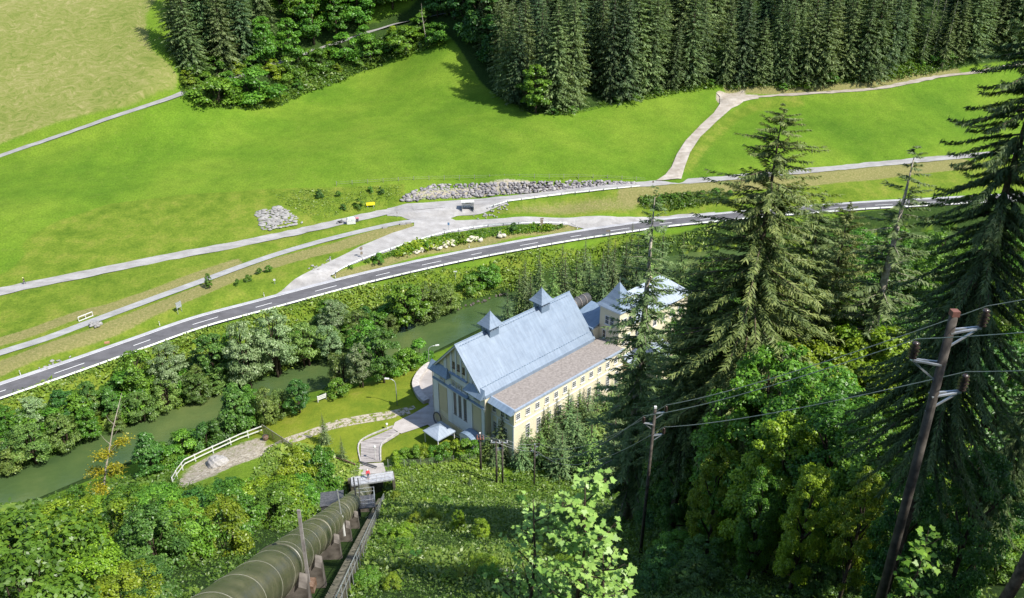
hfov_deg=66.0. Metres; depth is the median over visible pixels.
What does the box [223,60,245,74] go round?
bush
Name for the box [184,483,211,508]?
bush
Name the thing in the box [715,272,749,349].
broadleaf tree
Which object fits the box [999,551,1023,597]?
bare stem
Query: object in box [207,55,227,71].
bush
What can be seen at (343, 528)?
thin post
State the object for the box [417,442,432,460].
bush
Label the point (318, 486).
bush
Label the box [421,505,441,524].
bush
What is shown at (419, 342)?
bush
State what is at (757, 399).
broadleaf tree
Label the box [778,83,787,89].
bush
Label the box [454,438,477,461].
bush
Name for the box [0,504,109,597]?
bush
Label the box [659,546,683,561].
bush
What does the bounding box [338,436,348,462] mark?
young spruce
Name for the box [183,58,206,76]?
bush
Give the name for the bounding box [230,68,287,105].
bush
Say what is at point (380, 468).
slab paving
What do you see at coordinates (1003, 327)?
broadleaf tree
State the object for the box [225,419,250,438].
bush
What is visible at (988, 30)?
spruce tree
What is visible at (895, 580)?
bush
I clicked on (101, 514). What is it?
bush
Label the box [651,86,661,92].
bush
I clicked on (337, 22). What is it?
broadleaf tree
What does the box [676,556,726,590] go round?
bush
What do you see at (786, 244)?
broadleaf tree
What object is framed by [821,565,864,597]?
bush
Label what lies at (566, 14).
spruce tree
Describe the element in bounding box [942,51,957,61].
bush
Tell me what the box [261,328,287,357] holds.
bush
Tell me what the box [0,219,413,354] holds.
cycle path
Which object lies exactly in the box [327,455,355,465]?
wooden rail
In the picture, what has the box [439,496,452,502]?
bush
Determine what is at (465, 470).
foot growth
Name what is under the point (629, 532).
bush
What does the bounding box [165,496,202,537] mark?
bush
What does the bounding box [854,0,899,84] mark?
spruce tree
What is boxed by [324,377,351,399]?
bush
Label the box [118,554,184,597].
bush
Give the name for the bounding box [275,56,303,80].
bush
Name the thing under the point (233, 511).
bush
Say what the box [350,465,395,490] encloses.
footbridge
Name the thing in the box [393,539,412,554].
bush
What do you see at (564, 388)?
window
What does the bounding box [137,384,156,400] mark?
bush
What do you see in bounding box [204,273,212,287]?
broadleaf tree
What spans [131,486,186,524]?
bush
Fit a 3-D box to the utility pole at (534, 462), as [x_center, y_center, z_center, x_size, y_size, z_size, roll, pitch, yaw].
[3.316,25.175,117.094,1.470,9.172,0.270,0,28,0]
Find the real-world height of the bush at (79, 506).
4.435 m
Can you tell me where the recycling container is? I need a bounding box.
[346,217,355,224]
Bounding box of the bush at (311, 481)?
[308,476,320,503]
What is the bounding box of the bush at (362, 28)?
[353,24,375,40]
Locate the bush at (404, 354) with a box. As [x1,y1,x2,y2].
[389,347,422,374]
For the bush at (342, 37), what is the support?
on the ground at (176, 174)
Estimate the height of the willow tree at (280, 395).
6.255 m
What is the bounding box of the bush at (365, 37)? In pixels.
[350,32,384,58]
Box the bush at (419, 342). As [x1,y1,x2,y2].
[408,337,435,364]
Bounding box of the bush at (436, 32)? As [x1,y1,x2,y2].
[425,21,450,42]
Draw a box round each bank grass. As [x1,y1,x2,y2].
[0,224,732,461]
[270,184,401,220]
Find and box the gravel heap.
[207,455,228,468]
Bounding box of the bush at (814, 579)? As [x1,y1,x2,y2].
[793,562,838,597]
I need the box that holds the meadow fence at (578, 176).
[336,174,642,185]
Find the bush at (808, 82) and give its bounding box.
[802,81,812,88]
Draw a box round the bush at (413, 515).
[407,511,421,525]
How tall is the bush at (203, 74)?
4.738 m
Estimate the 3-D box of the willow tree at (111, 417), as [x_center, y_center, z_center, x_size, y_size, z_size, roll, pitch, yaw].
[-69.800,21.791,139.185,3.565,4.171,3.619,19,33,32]
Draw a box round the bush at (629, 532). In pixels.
[623,529,637,539]
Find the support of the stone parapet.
on the yard paving at (420, 418)
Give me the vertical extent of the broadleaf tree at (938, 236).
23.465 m
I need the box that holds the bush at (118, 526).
[105,518,146,560]
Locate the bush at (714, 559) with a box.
[676,533,725,574]
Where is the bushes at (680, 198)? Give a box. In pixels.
[638,188,729,209]
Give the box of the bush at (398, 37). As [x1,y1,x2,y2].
[386,25,424,52]
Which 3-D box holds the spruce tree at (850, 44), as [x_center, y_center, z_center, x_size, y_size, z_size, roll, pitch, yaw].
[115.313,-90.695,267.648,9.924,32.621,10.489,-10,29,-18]
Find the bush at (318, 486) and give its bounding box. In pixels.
[314,480,322,491]
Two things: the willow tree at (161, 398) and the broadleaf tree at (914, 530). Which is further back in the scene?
the willow tree at (161, 398)
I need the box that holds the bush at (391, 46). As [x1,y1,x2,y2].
[379,42,395,51]
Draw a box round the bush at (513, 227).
[509,222,517,232]
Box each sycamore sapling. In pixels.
[482,490,573,597]
[522,467,630,597]
[556,532,638,597]
[872,525,943,597]
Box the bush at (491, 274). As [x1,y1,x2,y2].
[484,263,502,286]
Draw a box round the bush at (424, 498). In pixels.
[417,496,430,503]
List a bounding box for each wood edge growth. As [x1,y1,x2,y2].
[175,27,445,108]
[516,80,717,114]
[725,33,967,88]
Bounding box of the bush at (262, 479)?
[252,475,276,492]
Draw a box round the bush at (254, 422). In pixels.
[240,413,264,434]
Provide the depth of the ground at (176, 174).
227.03 m
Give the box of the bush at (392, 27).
[386,25,399,39]
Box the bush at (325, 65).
[307,47,337,71]
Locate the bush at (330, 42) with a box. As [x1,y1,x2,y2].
[325,41,336,50]
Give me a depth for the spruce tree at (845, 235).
54.30 m
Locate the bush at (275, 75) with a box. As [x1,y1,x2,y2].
[260,63,280,80]
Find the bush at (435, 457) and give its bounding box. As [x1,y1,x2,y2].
[427,445,442,463]
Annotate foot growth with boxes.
[0,467,183,512]
[250,439,362,495]
[382,456,506,494]
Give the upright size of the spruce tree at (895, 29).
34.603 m
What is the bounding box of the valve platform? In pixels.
[320,477,375,518]
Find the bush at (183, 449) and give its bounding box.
[176,445,186,458]
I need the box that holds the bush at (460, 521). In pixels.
[450,509,465,532]
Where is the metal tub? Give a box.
[262,434,268,440]
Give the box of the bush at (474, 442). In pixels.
[464,439,483,457]
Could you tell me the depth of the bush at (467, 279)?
181.83 m
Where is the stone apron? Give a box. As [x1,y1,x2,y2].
[254,205,302,230]
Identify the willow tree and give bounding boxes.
[0,440,29,475]
[5,422,52,464]
[14,395,46,430]
[41,411,82,452]
[67,416,91,431]
[83,394,101,413]
[105,409,126,432]
[120,391,160,422]
[146,341,189,388]
[150,379,182,411]
[178,372,214,403]
[186,363,209,389]
[207,369,233,394]
[222,320,262,388]
[250,308,298,377]
[252,386,280,426]
[271,389,291,418]
[281,322,327,365]
[305,325,324,338]
[313,325,343,363]
[316,299,348,330]
[325,326,345,347]
[327,352,356,385]
[343,309,370,342]
[345,311,358,321]
[346,342,375,387]
[382,314,399,335]
[409,281,449,321]
[438,283,460,313]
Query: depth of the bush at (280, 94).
265.41 m
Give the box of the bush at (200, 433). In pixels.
[187,421,214,451]
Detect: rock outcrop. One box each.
[412,244,434,253]
[435,240,454,249]
[466,236,482,242]
[497,231,506,237]
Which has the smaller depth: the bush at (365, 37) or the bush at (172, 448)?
the bush at (172, 448)
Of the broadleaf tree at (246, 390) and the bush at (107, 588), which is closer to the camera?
the bush at (107, 588)
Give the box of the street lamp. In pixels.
[384,378,397,405]
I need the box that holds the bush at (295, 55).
[284,45,309,61]
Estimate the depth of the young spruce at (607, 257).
188.38 m
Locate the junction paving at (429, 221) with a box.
[277,196,714,293]
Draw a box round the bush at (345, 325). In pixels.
[335,322,360,342]
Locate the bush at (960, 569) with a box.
[950,552,991,576]
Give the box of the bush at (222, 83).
[181,76,242,104]
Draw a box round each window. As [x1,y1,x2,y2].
[453,392,456,415]
[458,395,461,418]
[463,398,466,421]
[492,420,496,437]
[500,411,504,418]
[503,427,507,444]
[515,412,520,421]
[525,407,530,415]
[525,422,530,438]
[535,401,540,410]
[536,416,540,430]
[544,396,549,404]
[553,391,558,399]
[557,403,561,419]
[563,385,566,394]
[572,380,576,388]
[589,371,593,379]
[597,365,601,374]
[602,329,605,339]
[604,315,608,325]
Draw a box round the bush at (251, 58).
[241,55,262,70]
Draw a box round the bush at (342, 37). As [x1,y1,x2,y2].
[323,32,359,60]
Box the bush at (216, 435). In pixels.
[205,417,242,447]
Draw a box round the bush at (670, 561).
[640,542,681,578]
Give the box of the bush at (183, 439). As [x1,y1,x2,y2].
[172,437,191,451]
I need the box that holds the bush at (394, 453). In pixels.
[389,449,403,469]
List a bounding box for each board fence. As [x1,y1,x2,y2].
[171,426,261,481]
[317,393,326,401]
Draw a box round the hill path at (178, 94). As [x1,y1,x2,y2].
[0,10,460,156]
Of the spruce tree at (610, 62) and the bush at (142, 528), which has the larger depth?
the spruce tree at (610, 62)
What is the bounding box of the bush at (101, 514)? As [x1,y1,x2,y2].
[46,502,113,530]
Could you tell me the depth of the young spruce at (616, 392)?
133.52 m
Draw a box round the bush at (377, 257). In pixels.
[373,252,384,263]
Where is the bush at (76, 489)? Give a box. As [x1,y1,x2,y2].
[66,484,85,503]
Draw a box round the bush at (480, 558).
[468,552,506,575]
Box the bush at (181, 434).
[168,428,198,460]
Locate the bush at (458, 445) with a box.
[442,439,466,461]
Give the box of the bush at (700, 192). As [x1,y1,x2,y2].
[698,190,706,197]
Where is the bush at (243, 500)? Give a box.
[193,477,266,541]
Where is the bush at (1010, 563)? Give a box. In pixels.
[965,538,1023,587]
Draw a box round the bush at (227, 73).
[218,70,243,84]
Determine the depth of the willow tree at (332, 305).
163.09 m
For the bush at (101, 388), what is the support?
on the ground at (176, 174)
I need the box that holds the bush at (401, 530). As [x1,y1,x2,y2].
[389,521,416,539]
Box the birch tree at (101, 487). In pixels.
[78,393,134,495]
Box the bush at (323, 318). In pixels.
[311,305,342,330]
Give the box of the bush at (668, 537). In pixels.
[652,528,696,557]
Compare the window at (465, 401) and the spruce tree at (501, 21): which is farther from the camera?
the spruce tree at (501, 21)
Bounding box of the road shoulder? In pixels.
[0,194,1000,383]
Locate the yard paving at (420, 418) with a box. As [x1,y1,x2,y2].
[392,370,459,437]
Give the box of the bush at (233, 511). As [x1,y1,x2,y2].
[195,492,254,556]
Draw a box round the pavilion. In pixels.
[423,421,455,443]
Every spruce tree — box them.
[154,0,197,56]
[163,0,213,35]
[169,0,211,74]
[186,0,229,53]
[201,0,246,76]
[209,0,232,19]
[219,0,254,41]
[226,0,263,67]
[246,0,280,33]
[445,0,464,15]
[458,0,489,30]
[472,0,490,58]
[478,0,508,44]
[486,0,512,87]
[487,2,501,75]
[489,23,511,97]
[495,0,533,105]
[503,0,522,28]
[503,3,529,109]
[507,6,516,66]
[508,0,529,46]
[517,0,537,95]
[526,0,550,69]
[526,0,552,110]
[527,0,550,80]
[534,0,579,114]
[534,4,559,85]
[543,0,555,39]
[549,0,564,18]
[551,0,568,56]
[552,0,564,45]
[552,0,589,71]
[554,0,594,42]
[558,0,597,90]
[559,0,591,110]
[561,0,587,93]
[569,185,680,524]
[571,0,592,54]
[584,0,617,75]
[585,0,612,23]
[585,0,615,93]
[589,0,601,36]
[596,0,623,104]
[604,0,647,105]
[606,0,643,55]
[612,0,635,81]
[616,0,661,97]
[622,259,729,531]
[627,0,669,92]
[633,103,844,470]
[641,0,668,91]
[644,456,666,504]
[645,0,677,82]
[652,0,674,88]
[655,0,688,52]
[662,21,686,92]
[667,0,699,59]
[668,0,709,86]
[684,0,721,63]
[691,0,718,82]
[707,0,729,48]
[709,0,734,38]
[712,1,739,86]
[724,0,740,23]
[729,0,750,42]
[729,0,759,86]
[730,0,758,61]
[740,18,775,85]
[754,0,776,37]
[754,0,777,25]
[761,190,857,368]
[762,0,787,82]
[763,0,792,53]
[770,0,797,73]
[778,0,801,87]
[784,0,815,45]
[784,201,876,358]
[791,0,827,85]
[793,2,807,68]
[795,0,817,35]
[799,0,844,89]
[805,0,826,60]
[809,0,849,40]
[814,145,936,392]
[822,0,846,81]
[835,0,865,78]
[836,0,865,46]
[837,0,861,61]
[837,0,1023,597]
[842,0,882,37]
[845,0,881,82]
[854,0,881,60]
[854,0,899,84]
[878,0,910,40]
[879,0,908,75]
[890,0,917,62]
[897,0,920,51]
[904,0,931,43]
[914,0,938,63]
[922,0,942,45]
[927,0,948,62]
[933,0,973,46]
[935,1,960,66]
[943,0,973,62]
[948,0,992,61]
[955,371,1023,580]
[961,0,988,20]
[975,0,990,36]
[975,0,1000,54]
[984,0,1019,51]
[992,0,1023,52]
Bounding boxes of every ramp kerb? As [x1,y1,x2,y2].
[357,425,392,460]
[380,432,399,460]
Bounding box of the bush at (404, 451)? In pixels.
[396,447,413,465]
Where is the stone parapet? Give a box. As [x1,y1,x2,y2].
[412,362,429,403]
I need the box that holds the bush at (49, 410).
[40,406,74,438]
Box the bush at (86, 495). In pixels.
[74,494,103,510]
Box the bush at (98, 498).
[91,495,106,515]
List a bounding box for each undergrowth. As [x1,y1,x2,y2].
[0,481,345,597]
[347,470,991,597]
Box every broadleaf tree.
[0,404,15,435]
[50,389,75,416]
[74,407,101,439]
[76,380,101,411]
[101,387,123,416]
[112,349,161,396]
[130,432,164,479]
[188,333,234,379]
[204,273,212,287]
[215,330,247,364]
[218,382,256,431]
[240,383,262,412]
[245,16,282,64]
[273,0,283,12]
[275,17,304,62]
[278,0,322,19]
[282,378,309,414]
[294,0,330,44]
[318,0,343,20]
[321,0,346,37]
[340,0,375,25]
[345,318,379,361]
[351,0,385,16]
[353,327,400,382]
[367,311,387,330]
[383,282,432,328]
[388,0,406,9]
[420,0,445,17]
[433,0,467,19]
[447,0,475,32]
[455,0,498,46]
[475,14,506,62]
[515,64,551,112]
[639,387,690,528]
[654,456,695,532]
[661,307,703,369]
[672,423,708,535]
[683,381,756,535]
[684,253,725,316]
[684,443,740,553]
[689,341,838,557]
[689,402,761,533]
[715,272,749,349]
[715,330,874,446]
[717,411,824,573]
[733,466,784,579]
[735,362,864,565]
[761,239,818,280]
[772,386,899,574]
[773,462,836,589]
[786,301,880,393]
[810,310,913,437]
[816,393,917,581]
[819,227,893,299]
[822,325,932,471]
[822,465,891,597]
[859,225,913,288]
[859,254,917,323]
[859,466,950,597]
[867,316,1007,518]
[869,294,915,324]
[879,382,981,521]
[888,250,953,331]
[888,407,1009,597]
[906,451,1023,597]
[907,293,951,330]
[911,221,979,303]
[931,258,1010,355]
[947,340,1023,546]
[964,227,1023,319]
[975,271,1023,343]
[989,324,1023,409]
[993,392,1023,487]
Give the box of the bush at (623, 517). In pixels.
[612,516,625,524]
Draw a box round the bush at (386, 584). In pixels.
[382,570,401,590]
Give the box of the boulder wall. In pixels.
[399,180,636,201]
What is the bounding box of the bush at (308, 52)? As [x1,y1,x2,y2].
[299,48,318,64]
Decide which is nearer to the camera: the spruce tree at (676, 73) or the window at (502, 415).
the window at (502, 415)
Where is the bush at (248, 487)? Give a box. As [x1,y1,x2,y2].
[233,476,273,512]
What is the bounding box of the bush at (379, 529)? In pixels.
[374,523,398,538]
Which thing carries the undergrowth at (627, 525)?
on the ground at (176, 174)
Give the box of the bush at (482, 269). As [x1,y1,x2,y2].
[469,265,495,290]
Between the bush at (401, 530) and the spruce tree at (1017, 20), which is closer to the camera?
the bush at (401, 530)
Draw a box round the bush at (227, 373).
[214,357,254,381]
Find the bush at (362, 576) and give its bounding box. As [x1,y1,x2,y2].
[352,564,382,589]
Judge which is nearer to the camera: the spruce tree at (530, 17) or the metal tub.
the metal tub
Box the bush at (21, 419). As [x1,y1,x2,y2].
[0,405,56,438]
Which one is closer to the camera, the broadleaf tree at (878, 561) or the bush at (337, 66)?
the broadleaf tree at (878, 561)
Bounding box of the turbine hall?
[427,288,624,461]
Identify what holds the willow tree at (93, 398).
on the ground at (176, 174)
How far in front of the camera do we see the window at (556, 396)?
127.41 m
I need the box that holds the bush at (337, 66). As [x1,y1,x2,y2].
[331,63,342,72]
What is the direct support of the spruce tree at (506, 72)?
on the ground at (176, 174)
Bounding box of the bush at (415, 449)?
[406,444,426,466]
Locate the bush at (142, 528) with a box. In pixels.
[114,501,191,569]
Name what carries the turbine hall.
on the ground at (176, 174)
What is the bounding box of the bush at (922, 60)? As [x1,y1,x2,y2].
[917,59,925,66]
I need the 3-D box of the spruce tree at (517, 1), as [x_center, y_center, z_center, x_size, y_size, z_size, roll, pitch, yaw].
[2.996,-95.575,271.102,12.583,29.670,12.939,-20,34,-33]
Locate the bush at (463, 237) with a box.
[458,232,466,240]
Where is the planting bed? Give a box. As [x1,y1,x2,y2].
[380,222,567,258]
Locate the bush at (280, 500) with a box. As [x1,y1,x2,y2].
[247,480,304,529]
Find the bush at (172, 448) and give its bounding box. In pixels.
[158,444,189,471]
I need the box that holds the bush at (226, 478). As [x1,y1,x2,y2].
[214,476,243,487]
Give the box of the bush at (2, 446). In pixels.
[0,439,27,463]
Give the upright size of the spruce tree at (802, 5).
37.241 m
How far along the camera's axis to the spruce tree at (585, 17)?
268.96 m
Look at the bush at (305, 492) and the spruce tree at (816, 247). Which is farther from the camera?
the bush at (305, 492)
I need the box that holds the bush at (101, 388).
[95,384,122,410]
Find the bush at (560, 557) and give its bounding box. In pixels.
[555,553,594,583]
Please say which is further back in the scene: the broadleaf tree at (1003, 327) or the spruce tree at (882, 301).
the broadleaf tree at (1003, 327)
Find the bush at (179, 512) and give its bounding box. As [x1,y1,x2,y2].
[145,499,220,562]
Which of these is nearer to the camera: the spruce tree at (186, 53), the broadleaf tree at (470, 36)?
the spruce tree at (186, 53)
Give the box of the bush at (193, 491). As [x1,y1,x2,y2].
[181,481,227,523]
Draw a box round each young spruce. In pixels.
[318,414,332,445]
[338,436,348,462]
[477,432,493,461]
[482,417,513,466]
[486,451,504,470]
[499,287,513,321]
[507,436,535,474]
[512,268,525,315]
[515,262,532,300]
[518,272,536,312]
[521,428,536,460]
[525,423,552,472]
[528,264,548,300]
[531,249,546,291]
[537,405,557,457]
[540,430,577,485]
[544,418,571,466]
[546,258,560,297]
[552,248,571,293]
[552,388,586,443]
[552,408,564,435]
[554,256,574,296]
[559,409,588,466]
[568,251,584,297]
[570,421,606,481]
[571,391,586,428]
[573,387,598,439]
[575,242,596,288]
[580,252,597,300]
[581,403,606,452]
[587,378,605,415]
[591,251,609,302]
[595,418,622,481]
[596,232,614,286]
[598,392,627,449]
[599,380,615,430]
[600,371,624,408]
[603,241,624,292]
[615,240,632,289]
[617,226,636,279]
[622,239,645,290]
[638,229,656,284]
[654,230,670,278]
[668,234,688,286]
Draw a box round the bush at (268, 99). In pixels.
[259,94,273,102]
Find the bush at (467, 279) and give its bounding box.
[454,274,479,294]
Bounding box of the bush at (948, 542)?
[941,535,956,568]
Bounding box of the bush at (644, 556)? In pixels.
[642,547,672,567]
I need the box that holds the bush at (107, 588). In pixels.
[89,558,165,597]
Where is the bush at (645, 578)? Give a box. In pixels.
[635,562,671,595]
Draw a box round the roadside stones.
[38,203,508,369]
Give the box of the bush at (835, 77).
[823,71,839,83]
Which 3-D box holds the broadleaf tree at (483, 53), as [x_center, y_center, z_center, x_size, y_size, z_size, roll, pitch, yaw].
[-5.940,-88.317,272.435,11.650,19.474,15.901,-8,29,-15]
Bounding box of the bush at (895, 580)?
[891,568,942,595]
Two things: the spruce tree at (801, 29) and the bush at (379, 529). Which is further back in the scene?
the spruce tree at (801, 29)
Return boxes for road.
[0,195,1019,399]
[0,205,412,294]
[412,151,1013,209]
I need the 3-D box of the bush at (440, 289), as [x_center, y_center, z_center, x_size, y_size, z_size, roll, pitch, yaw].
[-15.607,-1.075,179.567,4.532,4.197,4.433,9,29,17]
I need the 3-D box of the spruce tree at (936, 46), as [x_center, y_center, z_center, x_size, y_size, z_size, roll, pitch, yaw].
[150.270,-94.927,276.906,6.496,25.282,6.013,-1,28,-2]
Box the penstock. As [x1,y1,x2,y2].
[191,484,371,597]
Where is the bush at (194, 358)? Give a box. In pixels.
[188,353,215,368]
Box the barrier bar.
[358,460,376,467]
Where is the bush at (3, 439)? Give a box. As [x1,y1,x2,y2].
[0,430,8,441]
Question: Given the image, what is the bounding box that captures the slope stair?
[325,494,383,597]
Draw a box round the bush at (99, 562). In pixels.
[40,522,131,583]
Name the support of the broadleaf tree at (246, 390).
on the ground at (176, 174)
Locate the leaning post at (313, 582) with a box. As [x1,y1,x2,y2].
[297,509,316,593]
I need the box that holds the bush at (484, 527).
[471,518,490,539]
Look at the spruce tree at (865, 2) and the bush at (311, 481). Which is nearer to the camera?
the bush at (311, 481)
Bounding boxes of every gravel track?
[658,92,758,179]
[758,63,1023,96]
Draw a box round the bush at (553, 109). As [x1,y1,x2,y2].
[547,107,559,114]
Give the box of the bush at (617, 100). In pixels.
[613,95,619,102]
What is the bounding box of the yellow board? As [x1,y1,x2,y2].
[366,202,374,206]
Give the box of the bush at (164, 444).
[159,441,169,453]
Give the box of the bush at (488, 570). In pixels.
[474,562,501,582]
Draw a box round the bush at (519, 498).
[515,494,527,501]
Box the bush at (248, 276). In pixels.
[244,274,251,281]
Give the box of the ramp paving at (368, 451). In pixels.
[361,429,398,461]
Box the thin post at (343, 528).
[337,489,345,535]
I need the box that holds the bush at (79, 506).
[38,493,109,552]
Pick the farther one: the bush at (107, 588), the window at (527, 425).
the window at (527, 425)
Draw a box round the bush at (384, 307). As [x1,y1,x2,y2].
[376,302,400,319]
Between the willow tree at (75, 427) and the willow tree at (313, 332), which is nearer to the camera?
the willow tree at (75, 427)
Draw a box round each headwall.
[88,321,102,327]
[348,478,383,494]
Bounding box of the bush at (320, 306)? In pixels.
[315,298,336,310]
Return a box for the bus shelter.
[461,200,473,208]
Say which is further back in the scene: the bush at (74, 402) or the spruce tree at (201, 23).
the spruce tree at (201, 23)
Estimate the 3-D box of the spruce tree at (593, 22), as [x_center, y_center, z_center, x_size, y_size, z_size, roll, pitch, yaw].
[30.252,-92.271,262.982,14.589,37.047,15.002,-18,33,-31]
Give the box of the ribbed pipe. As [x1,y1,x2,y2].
[573,293,591,309]
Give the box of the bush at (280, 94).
[274,87,287,96]
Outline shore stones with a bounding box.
[387,293,506,329]
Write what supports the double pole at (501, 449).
on the ground at (176, 174)
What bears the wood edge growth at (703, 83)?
on the ground at (176, 174)
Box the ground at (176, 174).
[0,0,1023,597]
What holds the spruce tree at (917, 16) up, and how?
on the ground at (176, 174)
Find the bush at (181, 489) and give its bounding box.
[156,482,184,504]
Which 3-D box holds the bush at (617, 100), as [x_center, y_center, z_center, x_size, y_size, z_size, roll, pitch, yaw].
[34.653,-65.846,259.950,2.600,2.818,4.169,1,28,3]
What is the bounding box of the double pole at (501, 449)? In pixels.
[490,440,507,482]
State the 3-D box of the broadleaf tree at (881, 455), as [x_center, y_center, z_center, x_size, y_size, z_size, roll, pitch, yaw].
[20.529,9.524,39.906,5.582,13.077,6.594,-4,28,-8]
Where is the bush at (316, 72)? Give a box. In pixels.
[308,69,319,76]
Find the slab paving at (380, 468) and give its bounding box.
[357,463,384,473]
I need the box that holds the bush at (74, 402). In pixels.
[40,389,97,420]
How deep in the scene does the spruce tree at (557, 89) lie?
245.75 m
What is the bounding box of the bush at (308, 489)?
[284,472,319,510]
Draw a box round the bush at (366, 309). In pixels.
[355,305,376,321]
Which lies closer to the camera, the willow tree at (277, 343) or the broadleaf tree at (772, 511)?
the broadleaf tree at (772, 511)
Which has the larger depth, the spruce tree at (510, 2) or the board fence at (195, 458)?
the spruce tree at (510, 2)
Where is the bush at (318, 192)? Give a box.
[315,189,323,197]
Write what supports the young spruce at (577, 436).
on the ground at (176, 174)
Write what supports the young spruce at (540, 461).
on the ground at (176, 174)
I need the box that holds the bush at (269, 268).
[264,265,272,271]
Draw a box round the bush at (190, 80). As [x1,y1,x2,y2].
[179,69,195,83]
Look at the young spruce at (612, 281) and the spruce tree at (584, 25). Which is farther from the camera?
the spruce tree at (584, 25)
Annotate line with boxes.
[0,202,921,391]
[1,197,957,384]
[190,205,927,331]
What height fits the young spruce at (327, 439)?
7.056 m
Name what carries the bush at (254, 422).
on the ground at (176, 174)
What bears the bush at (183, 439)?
on the ground at (176, 174)
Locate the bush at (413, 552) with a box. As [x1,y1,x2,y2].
[406,549,421,559]
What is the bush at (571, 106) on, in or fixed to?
on the ground at (176, 174)
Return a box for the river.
[0,228,978,504]
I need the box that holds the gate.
[262,424,292,445]
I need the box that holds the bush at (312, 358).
[293,343,317,360]
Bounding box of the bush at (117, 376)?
[101,368,152,406]
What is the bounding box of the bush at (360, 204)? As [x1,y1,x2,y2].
[352,198,363,209]
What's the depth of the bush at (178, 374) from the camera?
146.72 m
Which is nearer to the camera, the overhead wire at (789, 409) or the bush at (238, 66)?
the overhead wire at (789, 409)
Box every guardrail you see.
[0,199,1017,398]
[332,221,566,274]
[490,185,639,207]
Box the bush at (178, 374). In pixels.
[161,368,197,395]
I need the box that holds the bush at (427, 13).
[418,8,431,22]
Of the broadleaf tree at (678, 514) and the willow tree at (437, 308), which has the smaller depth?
the broadleaf tree at (678, 514)
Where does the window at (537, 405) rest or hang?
in the turbine hall
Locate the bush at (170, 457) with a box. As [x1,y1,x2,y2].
[153,452,179,473]
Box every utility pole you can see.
[476,432,483,469]
[530,444,539,487]
[639,406,667,552]
[876,308,990,597]
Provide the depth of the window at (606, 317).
138.31 m
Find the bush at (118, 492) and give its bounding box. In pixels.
[100,481,158,520]
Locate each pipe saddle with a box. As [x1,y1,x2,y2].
[285,572,311,597]
[305,554,326,587]
[320,533,342,559]
[338,520,352,541]
[349,511,359,528]
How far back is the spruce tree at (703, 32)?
267.30 m
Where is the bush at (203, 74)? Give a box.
[195,71,214,82]
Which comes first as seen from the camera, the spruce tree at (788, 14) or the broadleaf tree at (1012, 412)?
the broadleaf tree at (1012, 412)
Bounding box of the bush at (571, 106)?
[567,105,578,112]
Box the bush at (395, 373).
[381,358,402,377]
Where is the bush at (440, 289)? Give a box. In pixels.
[435,286,450,302]
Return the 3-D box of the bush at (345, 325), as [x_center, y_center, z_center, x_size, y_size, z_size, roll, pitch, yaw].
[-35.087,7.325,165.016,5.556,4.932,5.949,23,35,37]
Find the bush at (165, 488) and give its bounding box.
[136,481,178,504]
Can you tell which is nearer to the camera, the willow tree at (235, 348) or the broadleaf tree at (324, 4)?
the willow tree at (235, 348)
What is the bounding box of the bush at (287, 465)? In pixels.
[271,445,318,488]
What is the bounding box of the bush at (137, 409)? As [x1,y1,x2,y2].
[119,397,152,422]
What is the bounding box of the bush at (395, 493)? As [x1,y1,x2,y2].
[389,490,400,499]
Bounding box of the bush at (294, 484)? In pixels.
[247,473,316,524]
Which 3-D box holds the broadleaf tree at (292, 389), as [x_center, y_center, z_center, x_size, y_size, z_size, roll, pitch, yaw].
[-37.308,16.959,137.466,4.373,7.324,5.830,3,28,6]
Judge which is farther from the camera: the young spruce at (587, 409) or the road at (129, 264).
the road at (129, 264)
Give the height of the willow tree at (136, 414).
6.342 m
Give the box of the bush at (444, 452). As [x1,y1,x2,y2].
[436,441,456,460]
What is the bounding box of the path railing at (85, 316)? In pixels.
[77,312,92,320]
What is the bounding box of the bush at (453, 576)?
[440,569,458,585]
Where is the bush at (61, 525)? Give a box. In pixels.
[4,504,91,571]
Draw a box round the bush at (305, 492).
[272,481,309,512]
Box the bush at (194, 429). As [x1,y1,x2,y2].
[189,428,211,449]
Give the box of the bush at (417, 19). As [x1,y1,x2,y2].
[409,14,430,30]
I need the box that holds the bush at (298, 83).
[291,79,303,89]
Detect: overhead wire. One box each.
[477,370,1023,464]
[480,332,1023,458]
[483,299,1023,448]
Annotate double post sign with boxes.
[175,301,181,311]
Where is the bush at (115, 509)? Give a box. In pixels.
[86,496,172,540]
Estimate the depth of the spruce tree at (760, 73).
268.22 m
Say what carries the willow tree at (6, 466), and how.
on the ground at (176, 174)
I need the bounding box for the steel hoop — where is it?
[433,412,441,422]
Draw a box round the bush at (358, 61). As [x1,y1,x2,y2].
[353,58,362,66]
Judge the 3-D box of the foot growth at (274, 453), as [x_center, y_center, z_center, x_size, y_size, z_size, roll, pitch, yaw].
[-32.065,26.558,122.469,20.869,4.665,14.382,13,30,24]
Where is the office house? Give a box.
[580,271,687,386]
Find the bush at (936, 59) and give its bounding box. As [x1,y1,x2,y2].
[925,51,944,62]
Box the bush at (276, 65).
[264,59,284,71]
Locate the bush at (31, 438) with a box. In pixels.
[21,429,59,451]
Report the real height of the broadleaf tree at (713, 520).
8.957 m
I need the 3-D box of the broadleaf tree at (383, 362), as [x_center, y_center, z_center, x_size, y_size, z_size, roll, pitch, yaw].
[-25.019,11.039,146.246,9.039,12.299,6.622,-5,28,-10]
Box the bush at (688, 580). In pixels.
[662,566,706,594]
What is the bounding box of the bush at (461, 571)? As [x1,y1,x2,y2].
[455,565,478,581]
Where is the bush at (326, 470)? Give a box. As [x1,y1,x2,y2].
[298,444,343,492]
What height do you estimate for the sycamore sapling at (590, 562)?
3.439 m
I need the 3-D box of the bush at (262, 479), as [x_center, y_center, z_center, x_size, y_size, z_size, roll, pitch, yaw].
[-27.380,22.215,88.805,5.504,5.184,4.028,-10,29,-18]
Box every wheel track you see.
[180,411,410,485]
[181,405,415,484]

